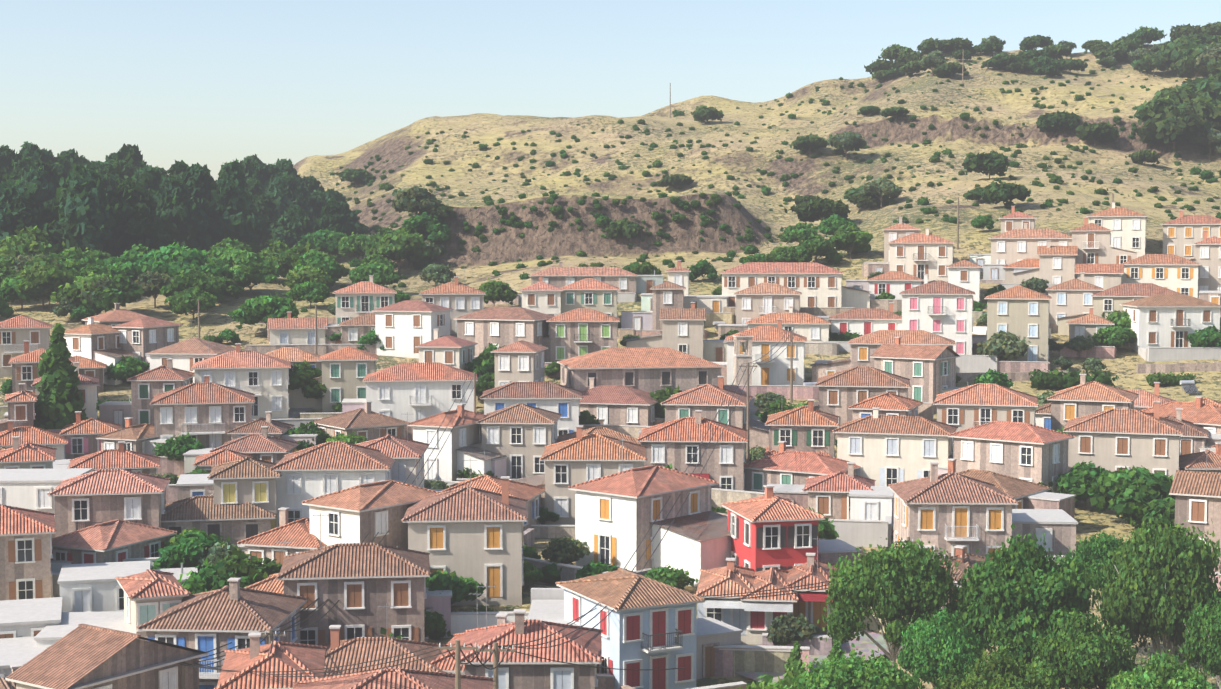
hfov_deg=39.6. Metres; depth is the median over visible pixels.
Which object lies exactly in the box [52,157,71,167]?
pine
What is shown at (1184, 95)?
oak tree
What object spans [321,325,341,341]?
tree
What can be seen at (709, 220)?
bush
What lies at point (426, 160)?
bush
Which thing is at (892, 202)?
bush
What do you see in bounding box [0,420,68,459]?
house
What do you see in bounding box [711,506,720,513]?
olive tree
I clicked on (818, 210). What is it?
oak tree
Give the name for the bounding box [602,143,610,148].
bush
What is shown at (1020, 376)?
retaining wall
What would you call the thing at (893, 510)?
annex
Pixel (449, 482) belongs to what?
yard wall
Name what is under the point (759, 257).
tree
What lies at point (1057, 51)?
oak tree
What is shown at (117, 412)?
annex
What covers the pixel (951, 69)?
oak tree
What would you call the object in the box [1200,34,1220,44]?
oak tree
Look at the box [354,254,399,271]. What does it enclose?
tree
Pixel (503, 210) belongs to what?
bush
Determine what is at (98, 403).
hedge
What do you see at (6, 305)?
tree
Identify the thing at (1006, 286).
yard wall
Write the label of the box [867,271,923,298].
house
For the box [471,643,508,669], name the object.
wire
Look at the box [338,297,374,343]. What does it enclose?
house
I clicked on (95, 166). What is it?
pine
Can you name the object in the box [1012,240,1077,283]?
house
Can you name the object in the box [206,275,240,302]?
tree
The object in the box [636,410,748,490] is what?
house
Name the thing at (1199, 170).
bush
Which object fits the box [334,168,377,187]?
oak tree
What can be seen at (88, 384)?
house
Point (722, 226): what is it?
bush
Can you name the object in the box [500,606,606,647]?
wire
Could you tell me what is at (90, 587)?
flat-roofed building
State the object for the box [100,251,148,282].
tree
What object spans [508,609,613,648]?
wire
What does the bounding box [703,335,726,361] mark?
annex
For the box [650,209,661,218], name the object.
bush
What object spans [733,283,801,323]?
house
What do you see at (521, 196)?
bush
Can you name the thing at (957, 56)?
oak tree
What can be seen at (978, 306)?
tree
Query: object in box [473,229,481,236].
bush
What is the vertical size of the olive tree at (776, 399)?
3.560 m
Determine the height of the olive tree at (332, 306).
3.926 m
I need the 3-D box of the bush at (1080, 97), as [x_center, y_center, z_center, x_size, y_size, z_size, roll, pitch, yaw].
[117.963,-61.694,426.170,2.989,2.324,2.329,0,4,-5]
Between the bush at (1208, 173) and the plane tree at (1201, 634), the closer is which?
the plane tree at (1201, 634)
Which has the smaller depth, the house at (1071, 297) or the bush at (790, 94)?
the house at (1071, 297)
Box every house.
[0,315,51,376]
[0,373,37,431]
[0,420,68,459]
[0,422,56,468]
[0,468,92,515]
[0,504,56,600]
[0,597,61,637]
[0,636,46,676]
[0,663,22,688]
[5,624,208,688]
[8,341,100,397]
[31,362,99,426]
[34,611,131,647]
[47,469,170,537]
[51,519,176,563]
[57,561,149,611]
[59,411,120,458]
[64,317,138,384]
[68,428,160,474]
[73,356,105,392]
[82,303,152,325]
[96,417,157,453]
[112,318,182,364]
[115,569,190,640]
[126,358,194,424]
[137,578,307,688]
[145,320,241,382]
[149,375,255,447]
[161,495,276,545]
[176,474,213,500]
[191,343,290,418]
[193,428,253,469]
[207,432,281,528]
[210,426,298,462]
[214,632,326,688]
[226,411,294,439]
[237,507,326,562]
[245,539,290,593]
[265,330,321,371]
[267,312,327,344]
[270,441,395,526]
[276,513,430,644]
[289,346,377,411]
[293,667,492,688]
[302,480,440,548]
[311,401,409,441]
[317,603,447,677]
[333,275,396,323]
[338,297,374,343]
[356,412,428,487]
[362,362,477,421]
[371,300,453,358]
[408,404,503,480]
[415,329,477,370]
[419,276,485,332]
[430,593,507,672]
[440,450,544,531]
[452,583,602,688]
[453,306,554,355]
[472,403,561,478]
[479,382,582,435]
[490,340,547,386]
[511,425,646,524]
[519,275,562,315]
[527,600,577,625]
[529,261,638,292]
[542,308,619,361]
[555,568,705,688]
[557,329,724,417]
[557,427,640,444]
[560,278,618,316]
[568,438,730,587]
[580,377,663,425]
[625,302,705,358]
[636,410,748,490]
[650,281,685,329]
[660,376,768,450]
[665,260,690,294]
[683,295,727,312]
[695,558,759,643]
[719,262,871,307]
[721,485,825,571]
[724,319,806,384]
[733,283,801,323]
[739,568,798,643]
[743,441,860,491]
[745,306,830,341]
[763,446,830,456]
[764,399,838,456]
[783,536,838,633]
[802,462,875,518]
[805,366,910,441]
[809,330,955,381]
[829,302,901,335]
[832,407,957,485]
[848,392,922,419]
[849,486,893,519]
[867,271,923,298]
[870,337,959,413]
[882,208,920,261]
[887,228,954,280]
[888,462,1019,561]
[899,274,975,354]
[932,383,1038,446]
[937,545,990,608]
[946,260,981,302]
[947,399,1074,492]
[947,458,1050,508]
[961,223,1071,265]
[984,269,1051,361]
[999,206,1036,232]
[1002,259,1039,283]
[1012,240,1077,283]
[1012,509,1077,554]
[1035,403,1050,428]
[1045,272,1103,331]
[1046,363,1138,429]
[1058,277,1180,334]
[1062,389,1184,482]
[1066,307,1114,345]
[1070,209,1136,278]
[1075,264,1123,288]
[1086,202,1147,257]
[1119,294,1220,351]
[1121,254,1200,297]
[1127,370,1177,409]
[1139,396,1220,433]
[1161,210,1220,258]
[1162,397,1209,454]
[1169,446,1220,566]
[1179,442,1220,472]
[1188,230,1220,297]
[1191,398,1220,406]
[1199,291,1220,315]
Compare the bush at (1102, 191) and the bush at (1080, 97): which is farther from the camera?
the bush at (1080, 97)
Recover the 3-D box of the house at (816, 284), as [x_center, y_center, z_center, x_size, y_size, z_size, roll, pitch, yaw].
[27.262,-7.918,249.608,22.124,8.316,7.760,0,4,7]
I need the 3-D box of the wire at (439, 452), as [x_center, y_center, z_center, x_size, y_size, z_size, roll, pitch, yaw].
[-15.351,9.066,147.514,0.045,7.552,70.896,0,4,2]
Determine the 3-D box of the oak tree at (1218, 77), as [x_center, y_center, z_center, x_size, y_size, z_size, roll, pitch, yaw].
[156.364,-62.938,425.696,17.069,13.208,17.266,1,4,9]
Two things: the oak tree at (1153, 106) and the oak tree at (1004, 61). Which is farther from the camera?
the oak tree at (1004, 61)
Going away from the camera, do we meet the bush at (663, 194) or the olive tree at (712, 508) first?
the olive tree at (712, 508)
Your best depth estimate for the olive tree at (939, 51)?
532.55 m
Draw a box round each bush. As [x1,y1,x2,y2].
[0,372,11,393]
[119,378,130,384]
[208,336,221,342]
[330,398,348,411]
[378,182,387,190]
[383,182,391,190]
[398,280,407,286]
[416,263,424,269]
[422,157,434,163]
[423,259,434,267]
[429,179,436,185]
[460,225,467,231]
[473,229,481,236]
[475,225,484,232]
[477,237,484,243]
[479,144,489,150]
[481,194,493,202]
[482,602,507,611]
[486,199,494,205]
[491,226,497,233]
[497,197,506,203]
[497,206,509,214]
[505,218,514,225]
[514,219,523,227]
[515,261,525,268]
[517,194,526,198]
[518,271,528,279]
[522,539,541,558]
[523,221,532,227]
[526,205,533,211]
[529,157,536,162]
[535,553,560,581]
[536,258,544,265]
[545,197,554,203]
[546,159,555,165]
[548,192,557,199]
[548,221,555,226]
[550,206,565,216]
[557,152,565,158]
[564,169,571,175]
[566,207,572,213]
[573,217,581,224]
[575,199,583,206]
[577,249,587,256]
[577,262,587,266]
[590,190,598,196]
[592,212,601,218]
[593,202,603,209]
[594,215,608,224]
[597,232,606,239]
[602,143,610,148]
[611,198,618,205]
[619,163,626,169]
[621,240,631,248]
[637,118,646,123]
[637,256,646,261]
[639,252,648,258]
[641,171,650,176]
[649,180,655,185]
[650,157,662,167]
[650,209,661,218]
[652,141,660,147]
[658,191,668,197]
[660,232,671,238]
[664,259,672,264]
[667,263,675,267]
[671,196,680,205]
[671,213,679,221]
[674,109,684,115]
[676,152,684,157]
[676,199,681,205]
[681,204,688,209]
[690,201,701,209]
[699,220,707,225]
[703,199,710,205]
[705,216,712,223]
[707,183,715,188]
[708,210,716,216]
[711,194,720,200]
[712,196,722,203]
[712,503,727,513]
[718,223,727,228]
[722,256,733,261]
[724,190,732,195]
[724,227,731,232]
[725,251,736,256]
[726,175,735,180]
[736,236,743,241]
[737,244,744,250]
[739,256,747,262]
[745,227,753,232]
[745,233,753,240]
[745,241,760,253]
[747,146,753,151]
[759,184,771,194]
[763,232,770,238]
[765,226,771,231]
[779,172,789,179]
[787,113,796,118]
[788,91,794,97]
[798,148,804,153]
[821,98,830,105]
[831,168,838,173]
[833,147,844,154]
[865,175,874,180]
[888,198,897,204]
[905,197,913,202]
[910,185,917,190]
[914,195,928,204]
[917,217,925,223]
[920,208,927,213]
[922,137,932,143]
[925,181,932,186]
[928,153,938,161]
[936,73,945,77]
[941,148,951,154]
[943,199,950,203]
[947,217,956,224]
[957,169,965,175]
[958,111,971,119]
[968,150,977,157]
[991,119,998,124]
[1002,200,1014,207]
[1008,152,1014,157]
[1010,159,1020,167]
[1031,178,1041,185]
[1036,161,1048,167]
[1042,155,1050,160]
[1042,200,1054,206]
[1055,159,1062,163]
[1057,197,1068,203]
[1070,146,1079,150]
[1074,94,1084,100]
[1080,208,1089,213]
[1083,174,1090,179]
[1084,169,1092,173]
[1091,201,1098,205]
[1093,186,1108,195]
[1094,178,1100,183]
[1102,199,1109,204]
[1111,115,1118,122]
[1114,176,1122,183]
[1115,106,1120,112]
[1126,166,1139,172]
[1174,197,1181,201]
[1188,204,1195,210]
[1189,343,1205,346]
[1192,199,1200,203]
[1194,165,1204,174]
[1201,167,1215,178]
[1214,211,1220,218]
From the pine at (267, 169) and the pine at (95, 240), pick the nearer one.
the pine at (95, 240)
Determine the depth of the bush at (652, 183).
401.94 m
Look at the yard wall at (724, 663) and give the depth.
108.21 m
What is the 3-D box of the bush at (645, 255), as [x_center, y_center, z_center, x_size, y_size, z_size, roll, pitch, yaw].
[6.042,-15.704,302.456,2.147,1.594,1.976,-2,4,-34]
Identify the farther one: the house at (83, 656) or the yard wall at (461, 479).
the yard wall at (461, 479)
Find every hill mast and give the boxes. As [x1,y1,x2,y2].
[670,83,670,117]
[962,49,963,82]
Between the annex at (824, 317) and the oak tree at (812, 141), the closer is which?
the annex at (824, 317)
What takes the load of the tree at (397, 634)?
on the terrain ground
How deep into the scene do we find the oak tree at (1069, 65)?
499.99 m
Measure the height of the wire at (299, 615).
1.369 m
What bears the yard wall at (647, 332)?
on the terrain ground
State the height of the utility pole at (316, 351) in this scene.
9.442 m
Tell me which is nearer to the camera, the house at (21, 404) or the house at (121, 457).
the house at (121, 457)
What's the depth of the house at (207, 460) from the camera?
163.54 m
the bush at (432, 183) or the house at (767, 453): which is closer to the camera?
the house at (767, 453)
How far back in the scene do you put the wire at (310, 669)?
83.61 m
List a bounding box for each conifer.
[28,323,99,429]
[783,641,803,680]
[830,640,842,659]
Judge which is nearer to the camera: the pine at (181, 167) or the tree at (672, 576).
the tree at (672, 576)
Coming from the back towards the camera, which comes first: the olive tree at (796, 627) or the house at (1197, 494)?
the house at (1197, 494)
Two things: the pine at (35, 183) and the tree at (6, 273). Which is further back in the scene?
the pine at (35, 183)
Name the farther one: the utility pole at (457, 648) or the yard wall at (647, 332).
the yard wall at (647, 332)
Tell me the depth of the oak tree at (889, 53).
545.81 m
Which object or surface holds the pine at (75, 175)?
on the terrain ground
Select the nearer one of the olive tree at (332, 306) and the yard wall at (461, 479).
the yard wall at (461, 479)
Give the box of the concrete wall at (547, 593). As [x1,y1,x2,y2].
[531,588,563,602]
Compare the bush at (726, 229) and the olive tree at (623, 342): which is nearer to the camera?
the olive tree at (623, 342)
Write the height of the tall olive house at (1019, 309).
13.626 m
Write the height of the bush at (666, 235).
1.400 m
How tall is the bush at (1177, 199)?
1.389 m
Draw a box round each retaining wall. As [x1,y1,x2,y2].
[268,317,335,340]
[486,294,517,303]
[956,371,1068,380]
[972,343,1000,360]
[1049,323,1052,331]
[1136,362,1220,373]
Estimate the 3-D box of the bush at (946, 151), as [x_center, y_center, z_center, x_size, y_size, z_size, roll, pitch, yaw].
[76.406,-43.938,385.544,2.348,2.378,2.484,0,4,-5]
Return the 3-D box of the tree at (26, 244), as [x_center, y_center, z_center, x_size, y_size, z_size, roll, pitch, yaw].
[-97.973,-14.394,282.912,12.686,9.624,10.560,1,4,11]
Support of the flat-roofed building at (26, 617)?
on the terrain ground
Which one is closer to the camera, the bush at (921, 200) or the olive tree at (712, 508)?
the olive tree at (712, 508)
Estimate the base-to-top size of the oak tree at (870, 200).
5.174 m
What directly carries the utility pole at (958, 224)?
on the terrain ground
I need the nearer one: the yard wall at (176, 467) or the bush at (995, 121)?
the yard wall at (176, 467)
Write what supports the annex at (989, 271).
on the terrain ground
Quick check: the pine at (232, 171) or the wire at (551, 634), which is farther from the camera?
the pine at (232, 171)
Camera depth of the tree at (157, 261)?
267.11 m
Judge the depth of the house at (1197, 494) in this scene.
127.93 m
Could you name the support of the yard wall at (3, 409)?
on the terrain ground
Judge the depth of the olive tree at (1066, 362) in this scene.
218.85 m
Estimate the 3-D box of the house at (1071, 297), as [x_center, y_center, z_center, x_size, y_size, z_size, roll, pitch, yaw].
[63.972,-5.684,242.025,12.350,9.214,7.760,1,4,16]
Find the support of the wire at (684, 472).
attached to the blue house at (647, 623)
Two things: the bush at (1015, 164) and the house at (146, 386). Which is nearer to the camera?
the house at (146, 386)
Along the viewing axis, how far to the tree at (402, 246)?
300.94 m
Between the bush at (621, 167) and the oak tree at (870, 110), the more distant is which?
the oak tree at (870, 110)
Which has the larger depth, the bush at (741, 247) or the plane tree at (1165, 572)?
the bush at (741, 247)
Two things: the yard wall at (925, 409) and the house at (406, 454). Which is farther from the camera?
the yard wall at (925, 409)
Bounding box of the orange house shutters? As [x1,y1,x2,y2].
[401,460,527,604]
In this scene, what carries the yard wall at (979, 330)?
on the terrain ground
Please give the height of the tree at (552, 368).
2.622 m
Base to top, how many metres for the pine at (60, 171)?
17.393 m
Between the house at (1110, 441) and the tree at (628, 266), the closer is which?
the house at (1110, 441)
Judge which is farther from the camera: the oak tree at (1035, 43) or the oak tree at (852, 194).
the oak tree at (1035, 43)
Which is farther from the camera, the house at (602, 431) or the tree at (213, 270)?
the tree at (213, 270)
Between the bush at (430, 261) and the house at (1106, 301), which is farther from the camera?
the bush at (430, 261)
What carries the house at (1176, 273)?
on the terrain ground
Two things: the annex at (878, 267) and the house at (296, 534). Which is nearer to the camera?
the house at (296, 534)
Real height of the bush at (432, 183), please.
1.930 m
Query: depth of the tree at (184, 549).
125.18 m
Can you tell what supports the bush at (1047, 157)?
on the terrain ground
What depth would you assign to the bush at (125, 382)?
214.47 m
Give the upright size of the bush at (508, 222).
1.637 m
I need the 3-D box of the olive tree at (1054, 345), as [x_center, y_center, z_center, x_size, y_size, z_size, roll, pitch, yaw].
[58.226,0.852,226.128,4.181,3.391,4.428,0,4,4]
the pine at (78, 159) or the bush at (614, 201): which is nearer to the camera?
the bush at (614, 201)
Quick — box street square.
[736,624,901,679]
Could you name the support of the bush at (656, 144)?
on the terrain ground
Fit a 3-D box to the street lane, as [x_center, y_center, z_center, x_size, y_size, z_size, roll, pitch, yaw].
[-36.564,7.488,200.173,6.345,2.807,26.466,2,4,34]
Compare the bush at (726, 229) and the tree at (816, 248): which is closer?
the tree at (816, 248)
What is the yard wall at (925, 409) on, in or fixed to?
on the terrain ground
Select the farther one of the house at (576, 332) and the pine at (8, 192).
the pine at (8, 192)
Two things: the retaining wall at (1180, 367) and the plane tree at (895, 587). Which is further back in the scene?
the retaining wall at (1180, 367)
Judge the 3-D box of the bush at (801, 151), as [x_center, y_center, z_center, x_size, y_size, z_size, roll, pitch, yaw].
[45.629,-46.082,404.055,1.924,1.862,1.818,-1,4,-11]
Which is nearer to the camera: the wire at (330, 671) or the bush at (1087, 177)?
the wire at (330, 671)
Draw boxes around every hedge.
[96,399,127,409]
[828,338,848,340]
[829,331,863,340]
[1026,364,1115,390]
[1145,369,1197,386]
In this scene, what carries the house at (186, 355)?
on the terrain ground
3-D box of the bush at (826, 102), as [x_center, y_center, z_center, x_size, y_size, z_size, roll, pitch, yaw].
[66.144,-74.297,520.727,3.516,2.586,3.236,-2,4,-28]
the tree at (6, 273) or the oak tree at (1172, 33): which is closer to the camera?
the tree at (6, 273)
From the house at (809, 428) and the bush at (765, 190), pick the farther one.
the bush at (765, 190)
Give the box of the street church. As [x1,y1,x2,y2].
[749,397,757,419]
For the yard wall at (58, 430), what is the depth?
181.64 m
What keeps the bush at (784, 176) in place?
on the terrain ground
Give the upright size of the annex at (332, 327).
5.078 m
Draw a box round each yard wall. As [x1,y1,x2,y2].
[0,405,35,418]
[46,429,60,432]
[51,557,175,572]
[52,572,59,596]
[157,456,183,475]
[166,484,177,503]
[244,344,325,354]
[253,418,321,430]
[300,412,341,418]
[326,344,376,354]
[406,425,412,439]
[424,479,460,484]
[451,611,528,634]
[456,478,512,481]
[518,293,635,305]
[523,528,533,545]
[523,557,653,581]
[531,525,574,538]
[544,362,560,376]
[579,424,649,438]
[595,673,614,688]
[601,418,664,425]
[617,329,633,339]
[620,681,745,688]
[634,330,707,337]
[704,313,733,325]
[711,488,764,507]
[713,645,809,676]
[719,648,790,677]
[723,307,853,322]
[723,385,818,398]
[762,625,836,655]
[805,342,838,354]
[820,341,849,351]
[828,516,891,546]
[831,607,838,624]
[862,262,889,276]
[870,299,901,312]
[873,609,962,635]
[918,402,933,419]
[956,355,996,372]
[972,311,983,321]
[972,326,1050,338]
[980,279,1004,283]
[997,361,1049,371]
[998,284,1056,294]
[1060,346,1115,358]
[1137,347,1220,361]
[1199,447,1215,452]
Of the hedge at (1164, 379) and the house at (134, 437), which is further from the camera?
the hedge at (1164, 379)
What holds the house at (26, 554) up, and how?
on the terrain ground
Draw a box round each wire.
[176,643,443,672]
[183,644,454,674]
[193,643,470,676]
[195,599,327,662]
[199,598,317,658]
[201,631,260,665]
[261,598,319,631]
[273,599,328,631]
[281,600,338,631]
[362,374,468,542]
[371,374,474,542]
[379,375,479,543]
[444,643,482,663]
[460,648,494,666]
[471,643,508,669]
[482,602,599,645]
[498,646,686,669]
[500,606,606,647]
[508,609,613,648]
[624,365,741,568]
[632,365,747,570]
[639,365,753,574]
[701,555,939,596]
[706,555,957,599]
[709,555,947,597]
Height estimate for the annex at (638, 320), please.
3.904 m
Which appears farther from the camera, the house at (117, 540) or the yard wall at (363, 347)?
the yard wall at (363, 347)
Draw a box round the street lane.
[280,408,312,418]
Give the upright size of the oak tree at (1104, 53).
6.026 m
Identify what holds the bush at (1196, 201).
on the terrain ground
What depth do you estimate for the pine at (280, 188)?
373.68 m
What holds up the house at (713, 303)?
on the terrain ground
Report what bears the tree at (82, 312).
on the terrain ground
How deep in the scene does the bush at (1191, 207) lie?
319.70 m
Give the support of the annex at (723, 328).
on the terrain ground
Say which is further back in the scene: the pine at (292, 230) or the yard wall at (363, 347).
the pine at (292, 230)
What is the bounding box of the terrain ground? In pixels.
[0,42,1220,688]
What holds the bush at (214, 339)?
on the terrain ground
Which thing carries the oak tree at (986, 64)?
on the terrain ground
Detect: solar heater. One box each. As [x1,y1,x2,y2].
[713,321,724,330]
[803,382,816,385]
[1180,380,1198,394]
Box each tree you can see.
[0,229,63,255]
[0,249,30,258]
[0,256,17,268]
[0,268,18,290]
[0,277,31,309]
[0,293,15,312]
[5,251,65,269]
[10,256,75,309]
[16,257,69,272]
[30,280,67,309]
[42,247,102,270]
[52,296,80,319]
[64,272,118,314]
[68,271,81,277]
[68,304,97,322]
[73,262,122,278]
[76,278,126,312]
[84,248,108,261]
[94,277,145,310]
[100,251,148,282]
[106,246,153,280]
[110,354,133,369]
[110,358,149,380]
[131,272,172,308]
[140,243,208,277]
[151,531,230,568]
[153,430,206,463]
[153,470,178,501]
[159,265,219,296]
[162,284,218,321]
[165,528,233,546]
[176,466,210,482]
[181,556,241,598]
[189,552,283,587]
[196,264,227,295]
[196,541,245,566]
[201,246,240,262]
[205,239,253,252]
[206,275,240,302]
[208,257,230,275]
[213,329,239,343]
[217,248,271,291]
[225,256,280,296]
[237,293,303,325]
[239,239,258,249]
[244,240,260,252]
[254,244,289,280]
[260,252,282,276]
[270,240,317,276]
[275,246,348,279]
[285,251,344,281]
[286,266,331,287]
[288,280,332,307]
[288,365,321,399]
[288,424,329,448]
[305,229,341,253]
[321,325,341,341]
[327,301,335,313]
[328,432,366,443]
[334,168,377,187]
[334,233,370,259]
[351,262,399,284]
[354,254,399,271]
[356,330,384,348]
[362,229,388,255]
[366,229,425,272]
[381,625,403,638]
[388,228,409,232]
[390,187,438,213]
[395,290,413,302]
[397,212,452,239]
[417,205,454,219]
[417,261,454,286]
[421,239,446,258]
[424,478,449,488]
[424,606,447,636]
[426,571,490,611]
[456,467,498,478]
[463,346,503,378]
[475,279,515,306]
[476,376,494,400]
[523,559,544,587]
[537,508,560,524]
[537,536,589,563]
[545,362,560,377]
[570,561,621,579]
[576,677,648,688]
[579,411,606,426]
[608,219,642,237]
[619,335,639,345]
[625,263,637,270]
[627,262,662,274]
[642,566,692,589]
[650,384,681,414]
[656,174,693,189]
[686,260,719,281]
[690,105,722,123]
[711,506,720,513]
[715,286,721,294]
[717,330,738,339]
[741,672,792,688]
[743,252,768,262]
[745,448,764,462]
[751,392,786,409]
[755,403,800,422]
[761,616,818,644]
[765,245,807,261]
[774,636,925,688]
[777,222,819,242]
[791,134,828,153]
[791,197,848,222]
[794,195,818,203]
[794,236,845,261]
[795,401,814,406]
[804,505,840,539]
[816,212,855,238]
[827,131,870,159]
[827,523,961,668]
[829,226,879,259]
[840,188,864,206]
[849,194,890,209]
[858,177,906,207]
[860,105,878,115]
[868,58,894,71]
[868,272,885,277]
[869,71,895,81]
[874,45,913,60]
[874,292,896,298]
[879,106,908,120]
[886,67,903,77]
[892,51,924,66]
[894,607,990,688]
[899,60,926,72]
[915,39,948,53]
[916,53,950,76]
[932,49,944,54]
[932,62,967,78]
[936,642,1053,688]
[940,39,953,50]
[948,37,970,50]
[948,524,1117,665]
[950,50,972,60]
[963,187,987,202]
[964,150,1010,179]
[968,44,978,52]
[969,215,996,229]
[972,299,986,311]
[972,367,1013,387]
[974,42,1005,55]
[976,313,986,325]
[976,332,1031,360]
[979,35,1005,54]
[981,59,1003,69]
[982,286,1008,297]
[984,180,1033,202]
[986,52,1010,59]
[990,54,1027,70]
[1007,61,1030,73]
[1017,36,1055,50]
[1017,50,1051,59]
[1019,278,1050,293]
[1027,605,1140,688]
[1028,56,1061,70]
[1032,65,1060,76]
[1033,112,1084,133]
[1034,392,1053,403]
[1035,44,1070,59]
[1042,70,1062,76]
[1048,339,1062,352]
[1051,356,1074,368]
[1052,462,1111,509]
[1054,426,1066,433]
[1056,59,1089,71]
[1060,41,1076,50]
[1062,335,1096,357]
[1069,120,1116,146]
[1074,524,1136,608]
[1079,355,1105,370]
[1082,39,1111,50]
[1086,466,1174,528]
[1090,43,1108,53]
[1091,325,1136,346]
[1092,48,1128,60]
[1093,498,1220,677]
[1096,57,1114,67]
[1096,647,1218,688]
[1104,40,1140,59]
[1105,309,1130,328]
[1109,37,1144,45]
[1118,508,1148,528]
[1127,48,1151,61]
[1129,149,1156,164]
[1130,26,1160,46]
[1133,95,1193,120]
[1135,109,1209,150]
[1136,52,1168,74]
[1139,496,1174,526]
[1143,88,1212,104]
[1145,40,1202,75]
[1149,43,1165,49]
[1167,25,1204,40]
[1171,56,1208,81]
[1176,33,1210,44]
[1176,45,1215,76]
[1176,79,1220,100]
[1176,592,1220,688]
[1184,324,1220,350]
[1185,99,1220,124]
[1187,127,1220,155]
[1195,43,1220,71]
[1198,23,1220,35]
[1199,73,1220,82]
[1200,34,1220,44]
[1204,59,1220,75]
[1206,40,1220,46]
[1212,145,1220,154]
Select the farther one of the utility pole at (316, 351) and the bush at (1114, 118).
the bush at (1114, 118)
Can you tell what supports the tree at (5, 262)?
on the terrain ground
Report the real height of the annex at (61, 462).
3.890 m
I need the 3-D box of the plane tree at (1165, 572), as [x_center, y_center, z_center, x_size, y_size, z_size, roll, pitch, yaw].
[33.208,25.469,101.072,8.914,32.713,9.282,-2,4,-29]
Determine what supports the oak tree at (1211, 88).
on the terrain ground
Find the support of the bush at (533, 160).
on the terrain ground
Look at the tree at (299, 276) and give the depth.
269.22 m
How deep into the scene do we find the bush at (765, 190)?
390.39 m
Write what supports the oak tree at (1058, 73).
on the terrain ground
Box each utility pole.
[180,662,184,688]
[198,299,199,337]
[256,629,285,644]
[315,305,317,354]
[438,640,477,688]
[474,372,475,411]
[476,642,514,688]
[739,363,756,462]
[790,330,792,402]
[895,537,921,547]
[936,553,962,581]
[957,197,958,249]
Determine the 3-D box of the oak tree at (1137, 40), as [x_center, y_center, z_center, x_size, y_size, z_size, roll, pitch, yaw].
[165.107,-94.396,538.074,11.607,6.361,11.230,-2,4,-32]
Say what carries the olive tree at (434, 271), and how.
on the terrain ground
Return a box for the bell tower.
[733,331,752,384]
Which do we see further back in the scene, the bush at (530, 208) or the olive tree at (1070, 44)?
the olive tree at (1070, 44)
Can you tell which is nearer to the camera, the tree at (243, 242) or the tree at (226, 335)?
the tree at (226, 335)
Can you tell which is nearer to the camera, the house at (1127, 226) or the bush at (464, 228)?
the house at (1127, 226)
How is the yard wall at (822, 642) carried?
on the terrain ground
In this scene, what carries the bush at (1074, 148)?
on the terrain ground
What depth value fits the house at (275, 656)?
89.19 m
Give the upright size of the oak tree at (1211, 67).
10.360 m
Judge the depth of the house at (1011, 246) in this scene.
262.15 m
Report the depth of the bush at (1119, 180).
340.94 m
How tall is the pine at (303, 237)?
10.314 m
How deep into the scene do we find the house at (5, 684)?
94.93 m
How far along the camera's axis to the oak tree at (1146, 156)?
374.18 m
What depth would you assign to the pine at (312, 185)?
403.04 m
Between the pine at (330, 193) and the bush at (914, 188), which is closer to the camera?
the bush at (914, 188)
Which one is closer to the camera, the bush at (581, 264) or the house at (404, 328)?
the house at (404, 328)
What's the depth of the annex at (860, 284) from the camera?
253.61 m
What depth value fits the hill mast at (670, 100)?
501.83 m
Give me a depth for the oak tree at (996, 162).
342.45 m
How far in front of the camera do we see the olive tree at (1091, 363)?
216.25 m
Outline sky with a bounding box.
[0,0,1220,178]
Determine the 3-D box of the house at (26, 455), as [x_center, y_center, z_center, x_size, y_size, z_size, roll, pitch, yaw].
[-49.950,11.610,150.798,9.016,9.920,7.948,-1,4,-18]
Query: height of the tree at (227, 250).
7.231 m
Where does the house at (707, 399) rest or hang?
on the terrain ground
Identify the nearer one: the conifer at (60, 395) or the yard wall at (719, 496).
the yard wall at (719, 496)
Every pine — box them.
[0,146,19,168]
[0,182,39,241]
[2,194,67,253]
[16,143,47,166]
[17,166,55,211]
[29,162,64,215]
[31,146,55,165]
[39,166,121,252]
[39,201,53,215]
[41,174,120,259]
[46,160,70,182]
[48,191,126,255]
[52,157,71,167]
[58,149,78,165]
[58,176,70,192]
[76,157,89,162]
[79,156,106,174]
[104,156,130,177]
[106,174,160,258]
[108,151,121,159]
[117,140,144,168]
[127,196,179,250]
[130,162,164,199]
[154,171,204,252]
[165,156,193,179]
[182,168,218,259]
[183,166,206,184]
[194,175,257,254]
[212,162,275,243]
[236,156,265,194]
[247,156,261,163]
[255,196,280,245]
[260,162,278,193]
[262,172,286,195]
[263,206,311,247]
[265,176,317,223]
[273,155,302,180]
[279,218,310,239]
[303,177,323,197]
[305,195,324,220]
[305,195,349,256]
[319,199,375,235]
[324,189,358,219]
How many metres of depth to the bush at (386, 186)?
414.87 m
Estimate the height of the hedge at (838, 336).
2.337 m
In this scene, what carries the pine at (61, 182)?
on the terrain ground
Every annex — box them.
[53,459,70,464]
[53,464,68,468]
[98,396,131,427]
[144,354,149,367]
[144,438,193,455]
[151,563,193,583]
[183,448,214,473]
[281,427,321,451]
[324,319,343,343]
[341,398,365,412]
[424,588,451,638]
[477,456,507,477]
[621,311,651,329]
[636,270,663,293]
[641,293,652,310]
[696,617,742,679]
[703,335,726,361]
[713,362,726,384]
[717,324,747,336]
[764,484,807,507]
[814,311,828,320]
[815,360,838,365]
[818,539,861,576]
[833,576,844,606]
[846,280,868,290]
[868,263,889,278]
[892,496,893,523]
[938,466,947,474]
[942,382,967,392]
[969,254,990,271]
[972,330,986,342]
[983,259,1005,278]
[1013,268,1038,273]
[1023,492,1075,517]
[1205,433,1220,447]

